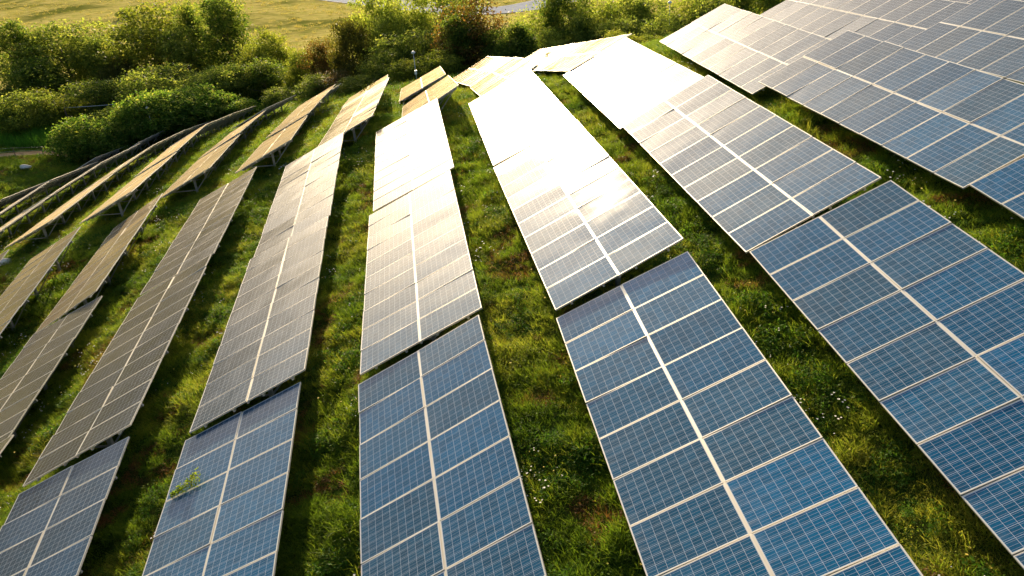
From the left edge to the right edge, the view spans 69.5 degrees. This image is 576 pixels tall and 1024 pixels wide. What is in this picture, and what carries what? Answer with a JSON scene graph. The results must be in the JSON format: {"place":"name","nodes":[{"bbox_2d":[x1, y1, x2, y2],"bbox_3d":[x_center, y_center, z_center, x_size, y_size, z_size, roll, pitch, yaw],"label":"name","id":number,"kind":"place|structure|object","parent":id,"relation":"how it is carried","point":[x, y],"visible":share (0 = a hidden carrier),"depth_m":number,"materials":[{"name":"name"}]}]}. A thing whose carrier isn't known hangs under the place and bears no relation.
{"place":"outdoors","nodes":[
{"label":"outdoors","id":0,"kind":"place"},
{"bbox_2d":[324,0,576,13],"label":"road","id":1,"kind":"structure","parent":0,"point":[515,7],"depth_m":167.99,"materials":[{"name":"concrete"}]},
{"bbox_2d":[0,0,1023,575],"bbox_3d":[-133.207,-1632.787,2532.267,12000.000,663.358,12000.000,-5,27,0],"label":"ground","id":2,"kind":"structure","parent":0,"point":[262,20],"depth_m":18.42,"materials":[{"name":"green plant"}]},
{"bbox_2d":[0,197,48,237],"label":"solar array","id":3,"kind":"object","parent":2,"relation":"on","point":[7,225],"visible":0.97,"depth_m":47.78,"materials":[{"name":"glass"}]},
{"bbox_2d":[0,181,48,224],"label":"solar array","id":4,"kind":"object","parent":2,"relation":"on","point":[14,204],"visible":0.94,"depth_m":56.82,"materials":[{"name":"glass"}]},
{"bbox_2d":[0,180,49,209],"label":"solar array","id":5,"kind":"object","parent":2,"relation":"on","point":[10,200],"visible":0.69,"depth_m":64.22,"materials":[{"name":"glass"}]},
{"bbox_2d":[0,88,62,137],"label":"bush","id":6,"kind":"object","parent":2,"relation":"on","point":[15,117],"visible":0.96,"depth_m":83.42,"materials":[{"name":"green plant"}]},
{"bbox_2d":[0,18,63,91],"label":"tree","id":7,"kind":"object","parent":2,"relation":"on","point":[15,37],"visible":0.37,"depth_m":100.77,"materials":[{"name":"green plant"}]},
{"bbox_2d":[0,80,79,114],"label":"bush","id":8,"kind":"object","parent":2,"relation":"on","point":[15,88],"visible":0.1,"depth_m":96.00,"materials":[{"name":"green plant"}]},
{"bbox_2d":[0,227,80,338],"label":"solar array","id":9,"kind":"object","parent":2,"relation":"on","point":[20,289],"visible":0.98,"depth_m":34.25,"materials":[{"name":"glass"}]},
{"bbox_2d":[0,53,84,95],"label":"tree","id":10,"kind":"object","parent":2,"relation":"on","point":[30,73],"visible":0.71,"depth_m":96.24,"materials":[{"name":"green plant"}]},
{"bbox_2d":[0,296,102,457],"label":"solar array","id":11,"kind":"object","parent":2,"relation":"on","point":[34,365],"visible":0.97,"depth_m":25.90,"materials":[{"name":"glass"}]},
{"bbox_2d":[11,163,100,219],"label":"solar array","id":12,"kind":"object","parent":2,"relation":"on","point":[67,186],"visible":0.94,"depth_m":54.46,"materials":[{"name":"glass"}]},
{"bbox_2d":[22,85,93,126],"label":"tree","id":13,"kind":"object","parent":2,"relation":"on","point":[63,101],"visible":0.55,"depth_m":87.58,"materials":[{"name":"green plant"}]},
{"bbox_2d":[0,16,116,92],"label":"tree","id":14,"kind":"object","parent":2,"relation":"on","point":[51,42],"visible":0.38,"depth_m":102.79,"materials":[{"name":"green plant"}]},
{"bbox_2d":[5,174,112,247],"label":"solar array","id":15,"kind":"object","parent":2,"relation":"on","point":[54,215],"visible":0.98,"depth_m":44.96,"materials":[{"name":"glass"}]},
{"bbox_2d":[27,162,96,198],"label":"solar array","id":16,"kind":"object","parent":2,"relation":"on","point":[59,180],"visible":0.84,"depth_m":64.03,"materials":[{"name":"glass"}]},
{"bbox_2d":[0,436,129,575],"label":"solar array","id":17,"kind":"object","parent":2,"relation":"on","point":[48,527],"visible":1,"depth_m":16.76,"materials":[{"name":"glass"}]},
{"bbox_2d":[37,114,115,164],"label":"bush","id":18,"kind":"object","parent":2,"relation":"on","point":[63,134],"visible":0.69,"depth_m":76.25,"materials":[{"name":"green plant"}]},
{"bbox_2d":[49,78,125,120],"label":"tree","id":19,"kind":"object","parent":2,"relation":"on","point":[105,96],"visible":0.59,"depth_m":88.47,"materials":[{"name":"green plant"}]},
{"bbox_2d":[36,193,162,332],"bbox_3d":[-18.189,-1.141,33.809,3.305,1.059,10.080,-32,29,9],"label":"solar array","id":20,"kind":"object","parent":2,"relation":"on","point":[93,275],"visible":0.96,"depth_m":32.64,"materials":[{"name":"glass"}]},
{"bbox_2d":[55,32,143,82],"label":"tree","id":21,"kind":"object","parent":2,"relation":"on","point":[85,56],"visible":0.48,"depth_m":101.89,"materials":[{"name":"green plant"}]},
{"bbox_2d":[73,143,139,179],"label":"solar array","id":22,"kind":"object","parent":2,"relation":"on","point":[111,160],"visible":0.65,"depth_m":64.01,"materials":[{"name":"glass"}]},
{"bbox_2d":[73,114,143,161],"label":"bush","id":23,"kind":"object","parent":2,"relation":"on","point":[117,141],"visible":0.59,"depth_m":76.16,"materials":[{"name":"green plant"}]},
{"bbox_2d":[76,144,154,195],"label":"solar array","id":24,"kind":"object","parent":2,"relation":"on","point":[115,171],"visible":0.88,"depth_m":54.45,"materials":[{"name":"glass"}]},
{"bbox_2d":[23,254,210,486],"bbox_3d":[-11.401,2.262,23.014,3.305,1.092,10.080,-29,28,6],"label":"solar array","id":25,"kind":"object","parent":2,"relation":"on","point":[107,405],"visible":0.98,"depth_m":21.39,"materials":[{"name":"glass"}]},
{"bbox_2d":[96,54,143,81],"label":"tree","id":26,"kind":"object","parent":2,"relation":"on","point":[117,71],"visible":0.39,"depth_m":100.03,"materials":[{"name":"green plant"}]},
{"bbox_2d":[79,152,176,223],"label":"solar array","id":27,"kind":"object","parent":2,"relation":"on","point":[124,192],"visible":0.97,"depth_m":42.32,"materials":[{"name":"glass"}]},
{"bbox_2d":[101,90,164,144],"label":"bush","id":28,"kind":"object","parent":2,"relation":"on","point":[121,111],"visible":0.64,"depth_m":76.59,"materials":[{"name":"green plant"}]},
{"bbox_2d":[0,94,284,149],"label":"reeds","id":29,"kind":"object","parent":2,"relation":"on","point":[34,138],"visible":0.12,"depth_m":81.60,"materials":[{"name":"plant"}]},
{"bbox_2d":[91,0,203,81],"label":"tree","id":30,"kind":"object","parent":2,"relation":"on","point":[129,34],"visible":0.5,"depth_m":101.68,"materials":[{"name":"green plant"}]},
{"bbox_2d":[111,66,186,105],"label":"bush","id":31,"kind":"object","parent":2,"relation":"on","point":[160,83],"visible":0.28,"depth_m":84.65,"materials":[{"name":"green plant"}]},
{"bbox_2d":[107,61,212,95],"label":"tree","id":32,"kind":"object","parent":2,"relation":"on","point":[162,69],"visible":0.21,"depth_m":89.55,"materials":[{"name":"green plant"}]},
{"bbox_2d":[125,85,206,138],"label":"bush","id":33,"kind":"object","parent":2,"relation":"on","point":[154,123],"visible":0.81,"depth_m":76.60,"materials":[{"name":"green plant"}]},
{"bbox_2d":[135,124,206,176],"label":"solar array","id":34,"kind":"object","parent":2,"relation":"on","point":[174,148],"visible":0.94,"depth_m":52.12,"materials":[{"name":"glass"}]},
{"bbox_2d":[166,0,208,60],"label":"tree","id":35,"kind":"object","parent":2,"relation":"on","point":[184,14],"visible":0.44,"depth_m":102.98,"materials":[{"name":"green plant"}]},
{"bbox_2d":[148,21,227,75],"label":"tree","id":36,"kind":"object","parent":2,"relation":"on","point":[179,47],"visible":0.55,"depth_m":101.11,"materials":[{"name":"green plant"}]},
{"bbox_2d":[140,167,256,295],"bbox_3d":[-12.961,-2.448,32.065,3.305,1.077,10.080,-28,28,6],"label":"solar array","id":37,"kind":"object","parent":2,"relation":"on","point":[201,233],"visible":0.94,"depth_m":30.82,"materials":[{"name":"glass"}]},
{"bbox_2d":[160,134,239,198],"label":"solar array","id":38,"kind":"object","parent":2,"relation":"on","point":[199,167],"visible":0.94,"depth_m":42.72,"materials":[{"name":"glass"}]},
{"bbox_2d":[162,80,242,128],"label":"bush","id":39,"kind":"object","parent":2,"relation":"on","point":[208,113],"visible":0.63,"depth_m":77.66,"materials":[{"name":"green plant"}]},
{"bbox_2d":[180,65,250,97],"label":"bush","id":40,"kind":"object","parent":2,"relation":"on","point":[215,76],"visible":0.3,"depth_m":83.72,"materials":[{"name":"green plant"}]},
{"bbox_2d":[142,382,300,575],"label":"solar array","id":41,"kind":"object","parent":2,"relation":"on","point":[224,517],"visible":0.99,"depth_m":15.46,"materials":[{"name":"glass"}]},
{"bbox_2d":[183,0,259,69],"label":"tree","id":42,"kind":"object","parent":2,"relation":"on","point":[224,25],"visible":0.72,"depth_m":99.23,"materials":[{"name":"green plant"}]},
{"bbox_2d":[201,57,257,98],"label":"tree","id":43,"kind":"object","parent":2,"relation":"on","point":[239,69],"visible":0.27,"depth_m":86.14,"materials":[{"name":"green plant"}]},
{"bbox_2d":[198,110,265,158],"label":"solar array","id":44,"kind":"object","parent":2,"relation":"on","point":[240,130],"visible":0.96,"depth_m":52.38,"materials":[{"name":"glass"}]},
{"bbox_2d":[218,97,263,121],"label":"bush","id":45,"kind":"object","parent":2,"relation":"on","point":[244,103],"visible":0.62,"depth_m":78.05,"materials":[{"name":"green plant"}]},
{"bbox_2d":[227,40,283,76],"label":"tree","id":46,"kind":"object","parent":2,"relation":"on","point":[258,51],"visible":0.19,"depth_m":91.55,"materials":[{"name":"green plant"}]},
{"bbox_2d":[189,216,328,432],"bbox_3d":[-7.016,0.858,22.551,3.305,1.098,10.080,-28,28,5],"label":"solar array","id":47,"kind":"object","parent":2,"relation":"on","point":[264,346],"visible":1,"depth_m":20.94,"materials":[{"name":"glass"}]},
{"bbox_2d":[235,57,288,101],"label":"tree","id":48,"kind":"object","parent":2,"relation":"on","point":[266,75],"visible":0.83,"depth_m":84.74,"materials":[{"name":"green plant"}]},
{"bbox_2d":[235,115,307,173],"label":"solar array","id":49,"kind":"object","parent":2,"relation":"on","point":[274,143],"visible":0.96,"depth_m":40.09,"materials":[{"name":"glass"}]},
{"bbox_2d":[244,26,301,72],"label":"tree","id":50,"kind":"object","parent":2,"relation":"on","point":[280,53],"visible":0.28,"depth_m":94.14,"materials":[{"name":"green plant"}]},
{"bbox_2d":[258,84,304,109],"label":"bush","id":51,"kind":"object","parent":2,"relation":"on","point":[271,98],"visible":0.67,"depth_m":77.75,"materials":[{"name":"green plant"}]},
{"bbox_2d":[276,46,314,101],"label":"tree","id":52,"kind":"object","parent":2,"relation":"on","point":[292,78],"visible":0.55,"depth_m":81.93,"materials":[{"name":"green plant"}]},
{"bbox_2d":[254,132,343,256],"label":"solar array","id":53,"kind":"object","parent":2,"relation":"on","point":[304,196],"visible":0.93,"depth_m":30.32,"materials":[{"name":"glass"}]},
{"bbox_2d":[265,84,335,138],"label":"solar array","id":54,"kind":"object","parent":2,"relation":"on","point":[301,111],"visible":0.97,"depth_m":50.37,"materials":[{"name":"glass"}]},
{"bbox_2d":[289,72,335,99],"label":"bush","id":55,"kind":"object","parent":2,"relation":"on","point":[313,80],"visible":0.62,"depth_m":71.35,"materials":[{"name":"green plant"}]},
{"bbox_2d":[296,36,340,75],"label":"tree","id":56,"kind":"object","parent":2,"relation":"on","point":[319,64],"visible":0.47,"depth_m":78.23,"materials":[{"name":"green plant"}]},
{"bbox_2d":[306,68,353,93],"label":"tree","id":57,"kind":"object","parent":2,"relation":"on","point":[334,75],"visible":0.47,"depth_m":71.16,"materials":[{"name":"green plant"}]},
{"bbox_2d":[324,8,377,76],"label":"tree","id":58,"kind":"object","parent":2,"relation":"on","point":[352,36],"visible":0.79,"depth_m":73.81,"materials":[{"name":"green plant"}]},
{"bbox_2d":[318,77,388,145],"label":"solar array","id":59,"kind":"object","parent":2,"relation":"on","point":[355,112],"visible":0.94,"depth_m":39.76,"materials":[{"name":"glass"}]},
{"bbox_2d":[0,0,711,91],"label":"hay stubble","id":60,"kind":"object","parent":2,"relation":"on","point":[286,9],"visible":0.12,"depth_m":186.68,"materials":[{"name":"yellow plant"}]},
{"bbox_2d":[334,73,389,93],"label":"bush","id":61,"kind":"object","parent":2,"relation":"on","point":[353,84],"visible":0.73,"depth_m":67.47,"materials":[{"name":"green plant"}]},
{"bbox_2d":[336,0,408,72],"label":"tree","id":62,"kind":"object","parent":2,"relation":"on","point":[369,5],"visible":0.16,"depth_m":77.99,"materials":[{"name":"green plant"}]},
{"bbox_2d":[355,49,399,84],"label":"tree","id":63,"kind":"object","parent":2,"relation":"on","point":[374,69],"visible":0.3,"depth_m":69.01,"materials":[{"name":"green plant"}]},
{"bbox_2d":[367,0,432,67],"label":"tree","id":64,"kind":"object","parent":2,"relation":"on","point":[389,27],"visible":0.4,"depth_m":74.53,"materials":[{"name":"green plant"}]},
{"bbox_2d":[363,25,440,77],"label":"tree","id":65,"kind":"object","parent":2,"relation":"on","point":[402,50],"visible":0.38,"depth_m":67.79,"materials":[{"name":"green plant"}]},
{"bbox_2d":[384,56,424,84],"bbox_3d":[-9.194,-18.666,63.981,4.284,2.547,4.315,-11,28,-13],"label":"bush","id":66,"kind":"object","parent":2,"relation":"on","point":[398,69],"visible":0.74,"depth_m":63.36,"materials":[{"name":"green plant"}]},
{"bbox_2d":[373,98,453,211],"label":"solar array","id":67,"kind":"object","parent":2,"relation":"on","point":[412,151],"visible":0.94,"depth_m":29.56,"materials":[{"name":"glass"}]},
{"bbox_2d":[360,170,481,374],"bbox_3d":[-2.642,-0.671,21.861,3.305,1.077,10.080,-29,28,6],"label":"solar array","id":68,"kind":"object","parent":2,"relation":"on","point":[420,284],"visible":0.99,"depth_m":20.22,"materials":[{"name":"glass"}]},
{"bbox_2d":[399,66,445,101],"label":"solar array","id":69,"kind":"object","parent":2,"relation":"on","point":[427,80],"visible":0.91,"depth_m":48.01,"materials":[{"name":"glass"}]},
{"bbox_2d":[402,75,458,116],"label":"solar array","id":70,"kind":"object","parent":2,"relation":"on","point":[443,88],"visible":0.76,"depth_m":39.34,"materials":[{"name":"glass"}]},
{"bbox_2d":[408,48,469,77],"bbox_3d":[-6.046,-18.923,62.950,5.621,2.813,4.834,-11,28,-12],"label":"bush","id":71,"kind":"object","parent":2,"relation":"on","point":[436,60],"visible":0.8,"depth_m":62.24,"materials":[{"name":"green plant"}]},
{"bbox_2d":[398,0,488,55],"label":"tree","id":72,"kind":"object","parent":2,"relation":"on","point":[430,21],"visible":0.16,"depth_m":74.45,"materials":[{"name":"green plant"}]},
{"bbox_2d":[358,315,546,575],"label":"solar array","id":73,"kind":"object","parent":2,"relation":"on","point":[442,491],"visible":1,"depth_m":13.75,"materials":[{"name":"glass"}]},
{"bbox_2d":[435,12,480,74],"bbox_3d":[-4.478,-20.983,64.401,4.122,6.055,5.086,-10,27,-10],"label":"tree","id":74,"kind":"object","parent":2,"relation":"on","point":[455,38],"visible":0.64,"depth_m":63.26,"materials":[{"name":"green plant"}]},
{"bbox_2d":[420,0,512,70],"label":"tree","id":75,"kind":"object","parent":2,"relation":"on","point":[481,26],"visible":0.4,"depth_m":64.07,"materials":[{"name":"green plant"}]},
{"bbox_2d":[452,56,512,86],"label":"solar array","id":76,"kind":"object","parent":2,"relation":"on","point":[478,71],"visible":0.82,"depth_m":49.34,"materials":[{"name":"glass"}]},
{"bbox_2d":[473,23,507,60],"bbox_3d":[-1.532,-20.385,63.684,3.932,4.768,4.382,-15,29,-20],"label":"tree","id":77,"kind":"object","parent":2,"relation":"on","point":[489,38],"visible":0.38,"depth_m":62.75,"materials":[{"name":"green plant"}]},
{"bbox_2d":[0,40,998,575],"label":"dead weeds","id":78,"kind":"object","parent":2,"relation":"on","point":[92,364],"visible":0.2,"depth_m":20.47,"materials":[{"name":"plant"}]},
{"bbox_2d":[470,57,541,96],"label":"solar array","id":79,"kind":"object","parent":2,"relation":"on","point":[510,69],"visible":0.81,"depth_m":39.78,"materials":[{"name":"glass"}]},
{"bbox_2d":[0,41,1021,575],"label":"wildflowers","id":80,"kind":"object","parent":2,"relation":"on","point":[476,249],"visible":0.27,"depth_m":22.10,"materials":[{"name":"plant"}]},
{"bbox_2d":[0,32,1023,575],"bbox_3d":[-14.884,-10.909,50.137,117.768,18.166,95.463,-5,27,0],"label":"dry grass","id":81,"kind":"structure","parent":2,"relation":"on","point":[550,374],"depth_m":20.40,"materials":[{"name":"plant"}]},
{"bbox_2d":[491,19,544,57],"bbox_3d":[0.545,-20.122,61.654,4.869,4.793,5.194,3,28,15],"label":"tree","id":82,"kind":"object","parent":2,"relation":"on","point":[521,37],"visible":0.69,"depth_m":60.70,"materials":[{"name":"green plant"}]},
{"bbox_2d":[469,69,575,165],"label":"solar array","id":83,"kind":"object","parent":2,"relation":"on","point":[526,109],"visible":0.97,"depth_m":29.39,"materials":[{"name":"glass"}]},
{"bbox_2d":[503,2,564,44],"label":"tree","id":84,"kind":"object","parent":2,"relation":"on","point":[535,26],"visible":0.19,"depth_m":65.94,"materials":[{"name":"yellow plant"}]},
{"bbox_2d":[531,26,567,48],"bbox_3d":[3.164,-20.604,64.059,4.624,4.201,5.747,-14,28,-17],"label":"tree","id":85,"kind":"object","parent":2,"relation":"on","point":[547,41],"visible":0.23,"depth_m":62.76,"materials":[{"name":"green plant"}]},
{"bbox_2d":[525,42,585,71],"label":"solar array","id":86,"kind":"object","parent":2,"relation":"on","point":[557,53],"visible":0.56,"depth_m":46.37,"materials":[{"name":"glass"}]},
{"bbox_2d":[528,0,593,45],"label":"tree","id":87,"kind":"object","parent":2,"relation":"on","point":[552,9],"visible":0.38,"depth_m":65.39,"materials":[{"name":"green plant"}]},
{"bbox_2d":[556,12,606,45],"bbox_3d":[6.042,-21.255,64.467,5.305,5.505,4.857,0,27,8],"label":"tree","id":88,"kind":"object","parent":2,"relation":"on","point":[577,37],"visible":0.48,"depth_m":63.78,"materials":[{"name":"green plant"}]},
{"bbox_2d":[540,34,631,72],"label":"solar array","id":89,"kind":"object","parent":2,"relation":"on","point":[579,56],"visible":0.9,"depth_m":37.90,"materials":[{"name":"glass"}]},
{"bbox_2d":[494,120,683,310],"bbox_3d":[1.856,-2.255,21.420,3.305,1.102,10.080,-29,29,6],"label":"solar array","id":90,"kind":"object","parent":2,"relation":"on","point":[589,216],"visible":0.99,"depth_m":19.77,"materials":[{"name":"glass"}]},
{"bbox_2d":[563,0,617,37],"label":"tree","id":91,"kind":"object","parent":2,"relation":"on","point":[595,14],"visible":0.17,"depth_m":65.12,"materials":[{"name":"green plant"}]},
{"bbox_2d":[596,0,651,33],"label":"tree","id":92,"kind":"object","parent":2,"relation":"on","point":[620,7],"visible":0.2,"depth_m":63.14,"materials":[{"name":"green plant"}]},
{"bbox_2d":[593,15,660,38],"bbox_3d":[9.853,-19.951,60.075,5.295,4.464,5.749,-23,32,-31],"label":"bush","id":93,"kind":"object","parent":2,"relation":"on","point":[623,27],"visible":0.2,"depth_m":59.34,"materials":[{"name":"green plant"}]},
{"bbox_2d":[563,37,703,129],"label":"solar array","id":94,"kind":"object","parent":2,"relation":"on","point":[621,83],"visible":0.98,"depth_m":28.73,"materials":[{"name":"glass"}]},
{"bbox_2d":[626,0,670,31],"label":"tree","id":95,"kind":"object","parent":2,"relation":"on","point":[644,10],"visible":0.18,"depth_m":61.99,"materials":[{"name":"green plant"}]},
{"bbox_2d":[640,7,687,38],"bbox_3d":[12.333,-19.537,57.604,5.791,4.893,4.000,-25,33,-34],"label":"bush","id":96,"kind":"object","parent":2,"relation":"on","point":[672,27],"visible":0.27,"depth_m":57.11,"materials":[{"name":"green plant"}]},
{"bbox_2d":[648,0,704,28],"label":"tree","id":97,"kind":"object","parent":2,"relation":"on","point":[682,13],"visible":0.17,"depth_m":60.40,"materials":[{"name":"green plant"}]},
{"bbox_2d":[680,0,739,25],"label":"tree","id":98,"kind":"object","parent":2,"relation":"on","point":[701,8],"visible":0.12,"depth_m":57.88,"materials":[{"name":"green plant"}]},
{"bbox_2d":[556,251,922,575],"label":"solar array","id":99,"kind":"object","parent":2,"relation":"on","point":[721,458],"visible":1,"depth_m":12.18,"materials":[{"name":"glass"}]},
{"bbox_2d":[659,4,829,94],"bbox_3d":[9.138,-9.334,29.477,3.305,1.121,10.080,-29,29,7],"label":"solar array","id":100,"kind":"object","parent":2,"relation":"on","point":[747,51],"visible":0.94,"depth_m":28.59,"materials":[{"name":"glass"}]},
{"bbox_2d":[623,75,881,252],"bbox_3d":[6.196,-3.625,21.022,3.305,1.078,10.080,-30,29,7],"label":"solar array","id":101,"kind":"object","parent":2,"relation":"on","point":[747,175],"visible":0.98,"depth_m":19.38,"materials":[{"name":"glass"}]},
{"bbox_2d":[760,0,969,44],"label":"solar array","id":102,"kind":"object","parent":2,"relation":"on","point":[897,22],"visible":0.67,"depth_m":28.33,"materials":[{"name":"glass"}]},
{"bbox_2d":[750,180,1023,569],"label":"solar array","id":103,"kind":"object","parent":2,"relation":"on","point":[909,306],"visible":1,"depth_m":12.73,"materials":[{"name":"glass"}]},
{"bbox_2d":[759,30,1023,188],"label":"solar array","id":104,"kind":"object","parent":2,"relation":"on","point":[960,126],"visible":1,"depth_m":19.38,"materials":[{"name":"glass"}]},
{"bbox_2d":[899,0,1023,83],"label":"solar array","id":105,"kind":"object","parent":2,"relation":"on","point":[986,36],"visible":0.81,"depth_m":22.82,"materials":[{"name":"glass"}]},
{"bbox_2d":[970,157,1023,219],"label":"solar array","id":106,"kind":"object","parent":2,"relation":"on","point":[1003,186],"visible":1,"depth_m":15.53,"materials":[{"name":"glass"}]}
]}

